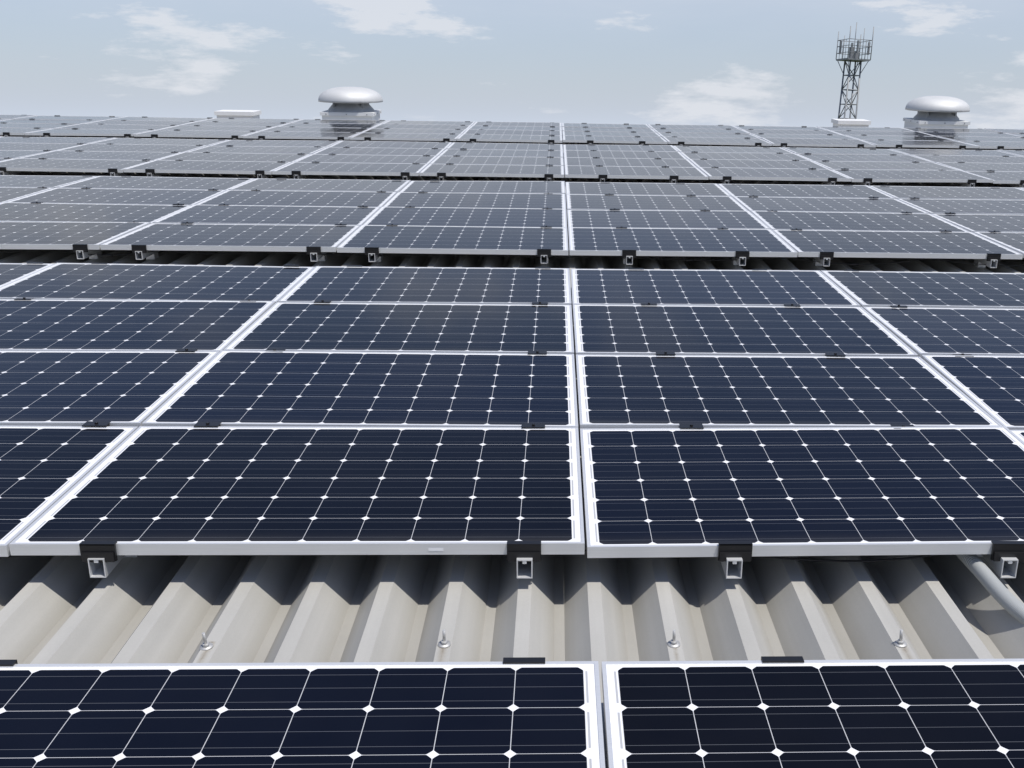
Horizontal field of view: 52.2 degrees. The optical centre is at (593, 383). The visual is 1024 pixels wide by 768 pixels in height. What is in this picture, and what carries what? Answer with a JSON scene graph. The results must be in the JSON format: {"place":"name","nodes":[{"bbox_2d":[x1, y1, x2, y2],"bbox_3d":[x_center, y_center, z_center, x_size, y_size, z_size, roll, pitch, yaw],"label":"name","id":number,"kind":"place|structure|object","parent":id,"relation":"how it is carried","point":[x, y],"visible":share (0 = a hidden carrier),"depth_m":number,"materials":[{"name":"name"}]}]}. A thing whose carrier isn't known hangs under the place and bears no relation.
{"place":"outdoors","nodes":[
{"label":"outdoors","id":0,"kind":"place"},
{"bbox_2d":[0,135,1023,767],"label":"corrugated roof","id":1,"kind":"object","parent":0,"point":[60,609],"depth_m":3.08,"materials":[{"name":"grey metal"}]},
{"bbox_2d":[0,263,52,286],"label":"solar panel","id":2,"kind":"object","parent":1,"relation":"on","point":[10,272],"visible":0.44,"depth_m":6.55,"materials":[{"name":"glass"}]},
{"bbox_2d":[0,143,82,150],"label":"solar panel","id":3,"kind":"object","parent":1,"relation":"on","point":[33,146],"visible":0.69,"depth_m":14.17,"materials":[{"name":"glass"}]},
{"bbox_2d":[0,175,95,187],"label":"solar panel","id":4,"kind":"object","parent":1,"relation":"on","point":[30,181],"visible":0.72,"depth_m":10.72,"materials":[{"name":"glass"}]},
{"bbox_2d":[0,137,112,143],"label":"solar panel","id":5,"kind":"object","parent":1,"relation":"on","point":[72,140],"visible":0.81,"depth_m":15.07,"materials":[{"name":"glass"}]},
{"bbox_2d":[0,425,137,556],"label":"solar panel","id":6,"kind":"object","parent":1,"relation":"on","point":[43,469],"visible":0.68,"depth_m":3.59,"materials":[{"name":"glass"}]},
{"bbox_2d":[0,221,150,249],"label":"solar panel","id":7,"kind":"object","parent":1,"relation":"on","point":[44,235],"visible":0.85,"depth_m":7.81,"materials":[{"name":"glass"}]},
{"bbox_2d":[0,158,152,172],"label":"solar panel","id":8,"kind":"object","parent":1,"relation":"on","point":[59,165],"visible":0.84,"depth_m":12.13,"materials":[{"name":"glass"}]},
{"bbox_2d":[25,129,156,135],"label":"solar panel","id":9,"kind":"object","parent":1,"relation":"on","point":[88,132],"visible":0.94,"depth_m":16.43,"materials":[{"name":"glass"}]},
{"bbox_2d":[0,202,190,222],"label":"solar panel","id":10,"kind":"object","parent":1,"relation":"on","point":[48,212],"visible":0.7,"depth_m":8.82,"materials":[{"name":"glass"}]},
{"bbox_2d":[20,151,181,159],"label":"solar panel","id":11,"kind":"object","parent":1,"relation":"on","point":[112,155],"visible":0.7,"depth_m":13.17,"materials":[{"name":"glass"}]},
{"bbox_2d":[87,555,124,577],"bbox_3d":[-1.504,-0.091,4.939,0.046,0.060,4.064,0,18,-2],"label":"mounting rail","id":12,"kind":"object","parent":1,"relation":"on","point":[98,569],"visible":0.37,"depth_m":3.03,"materials":[{"name":"metal"}]},
{"bbox_2d":[79,541,117,561],"bbox_3d":[-1.433,0.486,3.012,0.100,0.055,0.027,0,18,-2],"label":"end clamp","id":13,"kind":"object","parent":12,"relation":"attached to","point":[106,550],"visible":1,"depth_m":3.00,"materials":[{"name":"black metal"}]},
{"bbox_2d":[0,171,1023,561],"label":"string cables","id":14,"kind":"object","parent":12,"relation":"on","point":[500,255],"visible":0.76,"depth_m":7.58,"materials":[{"name":"black plastic"}]},
{"bbox_2d":[0,350,219,427],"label":"solar panel","id":15,"kind":"object","parent":1,"relation":"on","point":[81,388],"visible":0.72,"depth_m":4.41,"materials":[{"name":"glass"}]},
{"bbox_2d":[55,124,176,129],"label":"solar panel","id":16,"kind":"object","parent":1,"relation":"on","point":[105,126],"visible":0.74,"depth_m":17.59,"materials":[{"name":"glass"}]},
{"bbox_2d":[7,188,225,204],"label":"solar panel","id":17,"kind":"object","parent":1,"relation":"on","point":[126,196],"visible":0.75,"depth_m":9.73,"materials":[{"name":"glass"}]},
{"bbox_2d":[55,144,207,151],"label":"solar panel","id":18,"kind":"object","parent":1,"relation":"on","point":[136,147],"visible":0.76,"depth_m":14.15,"materials":[{"name":"glass"}]},
{"bbox_2d":[0,299,274,350],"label":"solar panel","id":19,"kind":"object","parent":1,"relation":"on","point":[94,325],"visible":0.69,"depth_m":5.36,"materials":[{"name":"glass"}]},
{"bbox_2d":[56,176,254,189],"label":"solar panel","id":20,"kind":"object","parent":1,"relation":"on","point":[138,182],"visible":0.7,"depth_m":10.70,"materials":[{"name":"glass"}]},
{"bbox_2d":[0,263,314,302],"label":"solar panel","id":21,"kind":"object","parent":1,"relation":"on","point":[75,281],"visible":0.73,"depth_m":6.28,"materials":[{"name":"glass"}]},
{"bbox_2d":[88,138,226,145],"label":"solar panel","id":22,"kind":"object","parent":1,"relation":"on","point":[160,141],"visible":0.81,"depth_m":15.12,"materials":[{"name":"glass"}]},
{"bbox_2d":[134,130,257,137],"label":"solar panel","id":23,"kind":"object","parent":1,"relation":"on","point":[196,133],"visible":0.91,"depth_m":16.49,"materials":[{"name":"glass"}]},
{"bbox_2d":[123,160,291,174],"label":"solar panel","id":24,"kind":"object","parent":1,"relation":"on","point":[206,167],"visible":0.9,"depth_m":12.15,"materials":[{"name":"glass"}]},
{"bbox_2d":[158,125,271,130],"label":"solar panel","id":25,"kind":"object","parent":1,"relation":"on","point":[222,128],"visible":0.74,"depth_m":17.64,"materials":[{"name":"glass"}]},
{"bbox_2d":[100,223,360,251],"bbox_3d":[-2.696,-1.119,7.899,1.662,0.038,0.990,0,18,-2],"label":"solar panel","id":26,"kind":"object","parent":1,"relation":"on","point":[228,237],"visible":0.9,"depth_m":7.77,"materials":[{"name":"glass"}]},
{"bbox_2d":[157,152,309,161],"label":"solar panel","id":27,"kind":"object","parent":1,"relation":"on","point":[214,156],"visible":0.7,"depth_m":13.25,"materials":[{"name":"glass"}]},
{"bbox_2d":[188,146,325,153],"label":"solar panel","id":28,"kind":"object","parent":1,"relation":"on","point":[266,149],"visible":0.74,"depth_m":14.20,"materials":[{"name":"glass"}]},
{"bbox_2d":[153,204,380,224],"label":"solar panel","id":29,"kind":"object","parent":1,"relation":"on","point":[263,214],"visible":0.75,"depth_m":8.82,"materials":[{"name":"glass"}]},
{"bbox_2d":[209,140,339,146],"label":"solar panel","id":30,"kind":"object","parent":1,"relation":"on","point":[305,143],"visible":0.79,"depth_m":15.19,"materials":[{"name":"glass"}]},
{"bbox_2d":[196,190,396,206],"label":"solar panel","id":31,"kind":"object","parent":1,"relation":"on","point":[308,198],"visible":0.75,"depth_m":9.80,"materials":[{"name":"glass"}]},
{"bbox_2d":[242,131,360,139],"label":"solar panel","id":32,"kind":"object","parent":1,"relation":"on","point":[298,135],"visible":0.94,"depth_m":16.58,"materials":[{"name":"glass"}]},
{"bbox_2d":[0,661,604,767],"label":"solar panel","id":33,"kind":"object","parent":1,"relation":"on","point":[547,714],"visible":1,"depth_m":2.26,"materials":[{"name":"glass"}]},
{"bbox_2d":[228,178,410,191],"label":"solar panel","id":34,"kind":"object","parent":1,"relation":"on","point":[327,185],"visible":0.75,"depth_m":10.74,"materials":[{"name":"glass"}]},
{"bbox_2d":[318,87,382,119],"bbox_3d":[-4.893,-5.002,21.127,1.270,2.005,1.270,0,18,-2],"label":"roof ventilator","id":35,"kind":"object","parent":1,"relation":"on","point":[350,103],"visible":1,"depth_m":20.53,"materials":[{"name":"metal"}]},
{"bbox_2d":[272,162,428,175],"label":"solar panel","id":36,"kind":"object","parent":1,"relation":"on","point":[331,168],"visible":0.89,"depth_m":12.20,"materials":[{"name":"glass"}]},
{"bbox_2d":[294,154,436,163],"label":"solar panel","id":37,"kind":"object","parent":1,"relation":"on","point":[346,158],"visible":0.74,"depth_m":13.30,"materials":[{"name":"glass"}]},
{"bbox_2d":[313,147,444,155],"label":"solar panel","id":38,"kind":"object","parent":1,"relation":"on","point":[380,151],"visible":0.74,"depth_m":14.27,"materials":[{"name":"glass"}]},
{"bbox_2d":[329,141,451,149],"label":"solar panel","id":39,"kind":"object","parent":1,"relation":"on","point":[393,144],"visible":0.72,"depth_m":15.26,"materials":[{"name":"glass"}]},
{"bbox_2d":[350,133,460,140],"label":"solar panel","id":40,"kind":"object","parent":1,"relation":"on","point":[409,136],"visible":0.89,"depth_m":16.61,"materials":[{"name":"glass"}]},
{"bbox_2d":[337,225,567,254],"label":"solar panel","id":41,"kind":"object","parent":1,"relation":"on","point":[460,240],"visible":1,"depth_m":7.84,"materials":[{"name":"glass"}]},
{"bbox_2d":[363,207,566,227],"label":"solar panel","id":42,"kind":"object","parent":1,"relation":"on","point":[486,217],"visible":0.81,"depth_m":8.90,"materials":[{"name":"glass"}]},
{"bbox_2d":[383,192,565,208],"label":"solar panel","id":43,"kind":"object","parent":1,"relation":"on","point":[490,200],"visible":0.82,"depth_m":9.87,"materials":[{"name":"glass"}]},
{"bbox_2d":[400,181,564,193],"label":"solar panel","id":44,"kind":"object","parent":1,"relation":"on","point":[555,187],"visible":0.82,"depth_m":10.82,"materials":[{"name":"glass"}]},
{"bbox_2d":[419,164,563,177],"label":"solar panel","id":45,"kind":"object","parent":1,"relation":"on","point":[481,170],"visible":1,"depth_m":12.26,"materials":[{"name":"glass"}]},
{"bbox_2d":[430,156,563,165],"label":"solar panel","id":46,"kind":"object","parent":1,"relation":"on","point":[500,160],"visible":0.86,"depth_m":13.36,"materials":[{"name":"glass"}]},
{"bbox_2d":[439,149,562,156],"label":"solar panel","id":47,"kind":"object","parent":1,"relation":"on","point":[507,153],"visible":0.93,"depth_m":14.32,"materials":[{"name":"glass"}]},
{"bbox_2d":[446,142,562,149],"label":"solar panel","id":48,"kind":"object","parent":1,"relation":"on","point":[496,146],"visible":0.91,"depth_m":15.27,"materials":[{"name":"glass"}]},
{"bbox_2d":[457,134,562,142],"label":"solar panel","id":49,"kind":"object","parent":1,"relation":"on","point":[508,138],"visible":1,"depth_m":16.67,"materials":[{"name":"glass"}]},
{"bbox_2d":[463,129,561,135],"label":"solar panel","id":50,"kind":"object","parent":1,"relation":"on","point":[512,132],"visible":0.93,"depth_m":17.84,"materials":[{"name":"glass"}]},
{"bbox_2d":[517,558,532,577],"bbox_3d":[-0.269,-0.082,4.977,0.046,0.060,4.064,0,18,-2],"label":"mounting rail","id":51,"kind":"object","parent":1,"relation":"on","point":[524,568],"visible":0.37,"depth_m":3.07,"materials":[{"name":"metal"}]},
{"bbox_2d":[9,426,584,554],"bbox_3d":[-0.873,0.332,3.505,1.662,0.038,0.990,0,18,-2],"label":"solar panel","id":52,"kind":"object","parent":51,"relation":"on","point":[219,490],"visible":1,"depth_m":3.37,"materials":[{"name":"glass"}]},
{"bbox_2d":[142,350,577,426],"bbox_3d":[-0.906,0.020,4.465,1.662,0.039,0.990,0,18,-2],"label":"solar panel","id":53,"kind":"object","parent":51,"relation":"on","point":[319,388],"visible":0.85,"depth_m":4.38,"materials":[{"name":"glass"}]},
{"bbox_2d":[223,302,573,353],"bbox_3d":[-0.939,-0.290,5.426,1.662,0.036,0.990,0,18,-2],"label":"solar panel","id":54,"kind":"object","parent":51,"relation":"on","point":[416,327],"visible":0.86,"depth_m":5.36,"materials":[{"name":"glass"}]},
{"bbox_2d":[278,266,571,305],"bbox_3d":[-0.973,-0.600,6.387,1.662,0.037,0.990,0,18,-2],"label":"solar panel","id":55,"kind":"object","parent":51,"relation":"on","point":[432,285],"visible":0.82,"depth_m":6.33,"materials":[{"name":"glass"}]},
{"bbox_2d":[507,541,540,561],"bbox_3d":[-0.204,0.492,3.057,0.100,0.054,0.027,0,18,-2],"label":"end clamp","id":56,"kind":"object","parent":51,"relation":"attached to","point":[523,549],"visible":1,"depth_m":3.05,"materials":[{"name":"black metal"}]},
{"bbox_2d":[563,135,667,143],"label":"solar panel","id":57,"kind":"object","parent":1,"relation":"on","point":[612,139],"visible":1,"depth_m":16.74,"materials":[{"name":"glass"}]},
{"bbox_2d":[563,145,678,151],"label":"solar panel","id":58,"kind":"object","parent":1,"relation":"on","point":[672,148],"visible":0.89,"depth_m":15.35,"materials":[{"name":"glass"}]},
{"bbox_2d":[564,150,686,158],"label":"solar panel","id":59,"kind":"object","parent":1,"relation":"on","point":[627,154],"visible":0.82,"depth_m":14.41,"materials":[{"name":"glass"}]},
{"bbox_2d":[564,157,696,166],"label":"solar panel","id":60,"kind":"object","parent":1,"relation":"on","point":[645,162],"visible":0.82,"depth_m":13.43,"materials":[{"name":"glass"}]},
{"bbox_2d":[565,182,730,195],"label":"solar panel","id":61,"kind":"object","parent":1,"relation":"on","point":[672,189],"visible":0.85,"depth_m":10.88,"materials":[{"name":"glass"}]},
{"bbox_2d":[566,194,747,210],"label":"solar panel","id":62,"kind":"object","parent":1,"relation":"on","point":[632,202],"visible":0.86,"depth_m":9.91,"materials":[{"name":"glass"}]},
{"bbox_2d":[567,210,770,228],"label":"solar panel","id":63,"kind":"object","parent":1,"relation":"on","point":[667,219],"visible":0.82,"depth_m":8.95,"materials":[{"name":"glass"}]},
{"bbox_2d":[568,227,797,256],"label":"solar panel","id":64,"kind":"object","parent":1,"relation":"on","point":[596,241],"visible":1,"depth_m":7.90,"materials":[{"name":"glass"}]},
{"bbox_2d":[662,136,771,145],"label":"solar panel","id":65,"kind":"object","parent":1,"relation":"on","point":[714,141],"visible":0.91,"depth_m":16.80,"materials":[{"name":"glass"}]},
{"bbox_2d":[721,558,742,578],"bbox_3d":[0.349,-0.078,4.996,0.046,0.060,4.064,0,18,-2],"label":"mounting rail","id":66,"kind":"object","parent":1,"relation":"on","point":[733,569],"visible":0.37,"depth_m":3.08,"materials":[{"name":"metal"}]},
{"bbox_2d":[571,269,859,308],"bbox_3d":[0.696,-0.592,6.447,1.662,0.037,0.990,0,18,-2],"label":"solar panel","id":67,"kind":"object","parent":66,"relation":"on","point":[705,287],"visible":0.88,"depth_m":6.39,"materials":[{"name":"glass"}]},
{"bbox_2d":[718,541,752,561],"bbox_3d":[0.420,0.495,3.080,0.100,0.055,0.027,0,18,-3],"label":"end clamp","id":68,"kind":"object","parent":66,"relation":"attached to","point":[736,549],"visible":1,"depth_m":3.07,"materials":[{"name":"black metal"}]},
{"bbox_2d":[573,304,917,356],"bbox_3d":[0.730,-0.281,5.487,1.662,0.036,0.990,0,18,-2],"label":"solar panel","id":69,"kind":"object","parent":66,"relation":"on","point":[600,329],"visible":0.91,"depth_m":5.42,"materials":[{"name":"glass"}]},
{"bbox_2d":[576,354,1001,428],"bbox_3d":[0.763,0.030,4.526,1.662,0.036,0.990,0,18,-2],"label":"solar panel","id":70,"kind":"object","parent":66,"relation":"on","point":[673,391],"visible":0.88,"depth_m":4.44,"materials":[{"name":"glass"}]},
{"bbox_2d":[580,426,1023,557],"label":"solar panel","id":71,"kind":"object","parent":66,"relation":"on","point":[771,491],"visible":1,"depth_m":3.47,"materials":[{"name":"glass"}]},
{"bbox_2d":[674,146,792,152],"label":"solar panel","id":72,"kind":"object","parent":1,"relation":"on","point":[724,149],"visible":0.72,"depth_m":15.40,"materials":[{"name":"glass"}]},
{"bbox_2d":[681,152,808,159],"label":"solar panel","id":73,"kind":"object","parent":1,"relation":"on","point":[743,156],"visible":0.74,"depth_m":14.47,"materials":[{"name":"glass"}]},
{"bbox_2d":[689,159,828,168],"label":"solar panel","id":74,"kind":"object","parent":1,"relation":"on","point":[790,164],"visible":0.7,"depth_m":13.49,"materials":[{"name":"glass"}]},
{"bbox_2d":[698,167,851,181],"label":"solar panel","id":75,"kind":"object","parent":1,"relation":"on","point":[781,174],"visible":0.91,"depth_m":12.38,"materials":[{"name":"glass"}]},
{"bbox_2d":[718,184,894,198],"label":"solar panel","id":76,"kind":"object","parent":1,"relation":"on","point":[818,191],"visible":0.75,"depth_m":10.94,"materials":[{"name":"glass"}]},
{"bbox_2d":[601,659,1023,767],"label":"solar panel","id":77,"kind":"object","parent":1,"relation":"on","point":[927,713],"visible":1,"depth_m":2.30,"materials":[{"name":"glass"}]},
{"bbox_2d":[761,138,875,147],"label":"solar panel","id":78,"kind":"object","parent":1,"relation":"on","point":[813,142],"visible":0.97,"depth_m":16.89,"materials":[{"name":"glass"}]},
{"bbox_2d":[733,196,927,212],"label":"solar panel","id":79,"kind":"object","parent":1,"relation":"on","point":[868,205],"visible":0.76,"depth_m":9.97,"materials":[{"name":"glass"}]},
{"bbox_2d":[781,147,908,154],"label":"solar panel","id":80,"kind":"object","parent":1,"relation":"on","point":[797,150],"visible":0.78,"depth_m":15.42,"materials":[{"name":"glass"}]},
{"bbox_2d":[750,211,969,231],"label":"solar panel","id":81,"kind":"object","parent":1,"relation":"on","point":[805,220],"visible":0.7,"depth_m":9.01,"materials":[{"name":"glass"}]},
{"bbox_2d":[798,154,932,161],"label":"solar panel","id":82,"kind":"object","parent":1,"relation":"on","point":[864,157],"visible":0.74,"depth_m":14.49,"materials":[{"name":"glass"}]},
{"bbox_2d":[814,161,958,169],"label":"solar panel","id":83,"kind":"object","parent":1,"relation":"on","point":[855,165],"visible":0.74,"depth_m":13.53,"materials":[{"name":"glass"}]},
{"bbox_2d":[773,230,1022,258],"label":"solar panel","id":84,"kind":"object","parent":1,"relation":"on","point":[894,244],"visible":0.89,"depth_m":7.96,"materials":[{"name":"glass"}]},
{"bbox_2d":[831,169,992,182],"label":"solar panel","id":85,"kind":"object","parent":1,"relation":"on","point":[915,175],"visible":0.89,"depth_m":12.45,"materials":[{"name":"glass"}]},
{"bbox_2d":[863,140,978,147],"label":"solar panel","id":86,"kind":"object","parent":1,"relation":"on","point":[919,144],"visible":0.88,"depth_m":16.91,"materials":[{"name":"glass"}]},
{"bbox_2d":[821,270,1023,308],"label":"solar panel","id":87,"kind":"object","parent":1,"relation":"on","point":[862,289],"visible":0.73,"depth_m":6.47,"materials":[{"name":"glass"}]},
{"bbox_2d":[903,96,969,128],"bbox_3d":[7.049,-4.938,21.561,1.270,2.005,1.270,0,18,-2],"label":"roof ventilator","id":88,"kind":"object","parent":1,"relation":"attached to","point":[937,111],"visible":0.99,"depth_m":20.96,"materials":[{"name":"metal"}]},
{"bbox_2d":[863,307,1023,356],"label":"solar panel","id":89,"kind":"object","parent":1,"relation":"on","point":[920,331],"visible":0.75,"depth_m":5.53,"materials":[{"name":"glass"}]},
{"bbox_2d":[870,186,1023,199],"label":"solar panel","id":90,"kind":"object","parent":1,"relation":"on","point":[935,192],"visible":0.78,"depth_m":11.01,"materials":[{"name":"glass"}]},
{"bbox_2d":[891,149,1019,155],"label":"solar panel","id":91,"kind":"object","parent":1,"relation":"on","point":[952,152],"visible":0.79,"depth_m":15.54,"materials":[{"name":"glass"}]},
{"bbox_2d":[898,199,1023,214],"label":"solar panel","id":92,"kind":"object","parent":1,"relation":"on","point":[975,206],"visible":0.73,"depth_m":10.05,"materials":[{"name":"glass"}]},
{"bbox_2d":[912,155,1023,162],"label":"solar panel","id":93,"kind":"object","parent":1,"relation":"on","point":[976,159],"visible":0.75,"depth_m":14.63,"materials":[{"name":"glass"}]},
{"bbox_2d":[921,355,1023,429],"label":"solar panel","id":94,"kind":"object","parent":1,"relation":"on","point":[992,386],"visible":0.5,"depth_m":4.66,"materials":[{"name":"glass"}]},
{"bbox_2d":[932,214,1023,231],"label":"solar panel","id":95,"kind":"object","parent":1,"relation":"on","point":[987,223],"visible":0.68,"depth_m":9.12,"materials":[{"name":"glass"}]},
{"bbox_2d":[935,162,1023,171],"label":"solar panel","id":96,"kind":"object","parent":1,"relation":"on","point":[1013,167],"visible":0.73,"depth_m":13.64,"materials":[{"name":"glass"}]},
{"bbox_2d":[956,554,1023,624],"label":"pipe","id":97,"kind":"object","parent":1,"relation":"on","point":[1005,598],"visible":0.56,"depth_m":3.04,"materials":[{"name":"grey plastic"}]},
{"bbox_2d":[966,171,1023,183],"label":"solar panel","id":98,"kind":"object","parent":1,"relation":"on","point":[1004,177],"visible":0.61,"depth_m":12.60,"materials":[{"name":"glass"}]},
{"bbox_2d":[973,232,1023,257],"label":"solar panel","id":99,"kind":"object","parent":1,"relation":"on","point":[1014,241],"visible":0.73,"depth_m":8.28,"materials":[{"name":"glass"}]},
{"bbox_2d":[981,554,1017,577],"bbox_3d":[1.172,-0.074,5.027,0.046,0.060,4.064,0,18,-2],"label":"mounting rail","id":100,"kind":"object","parent":1,"relation":"on","point":[1004,567],"visible":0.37,"depth_m":3.12,"materials":[{"name":"metal"}]},
{"bbox_2d":[990,541,1023,560],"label":"end clamp","id":101,"kind":"object","parent":100,"relation":"attached to","point":[1000,549],"visible":1,"depth_m":3.10,"materials":[{"name":"black metal"}]},
{"bbox_3d":[0.040,-2.962,13.915,0.046,0.060,4.064,0,18,-2],"label":"mount rail","id":102,"kind":"object","parent":1,"relation":"on","visible":0},
{"bbox_2d":[564,165,708,179],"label":"solar panel","id":103,"kind":"object","parent":102,"relation":"on","point":[635,172],"visible":1,"depth_m":12.32,"materials":[{"name":"glass"}]},
{"bbox_2d":[0,0,1023,128],"label":"sky","id":104,"kind":"structure","parent":0,"point":[663,62],"materials":[{"name":"blue"}]},
{"label":"ground","id":105,"kind":"structure","parent":0,"visible":0},
{"bbox_2d":[836,22,873,118],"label":"radio tower","id":106,"kind":"structure","parent":105,"relation":"on","point":[853,54],"depth_m":96.27,"materials":[{"name":"grey metal"}]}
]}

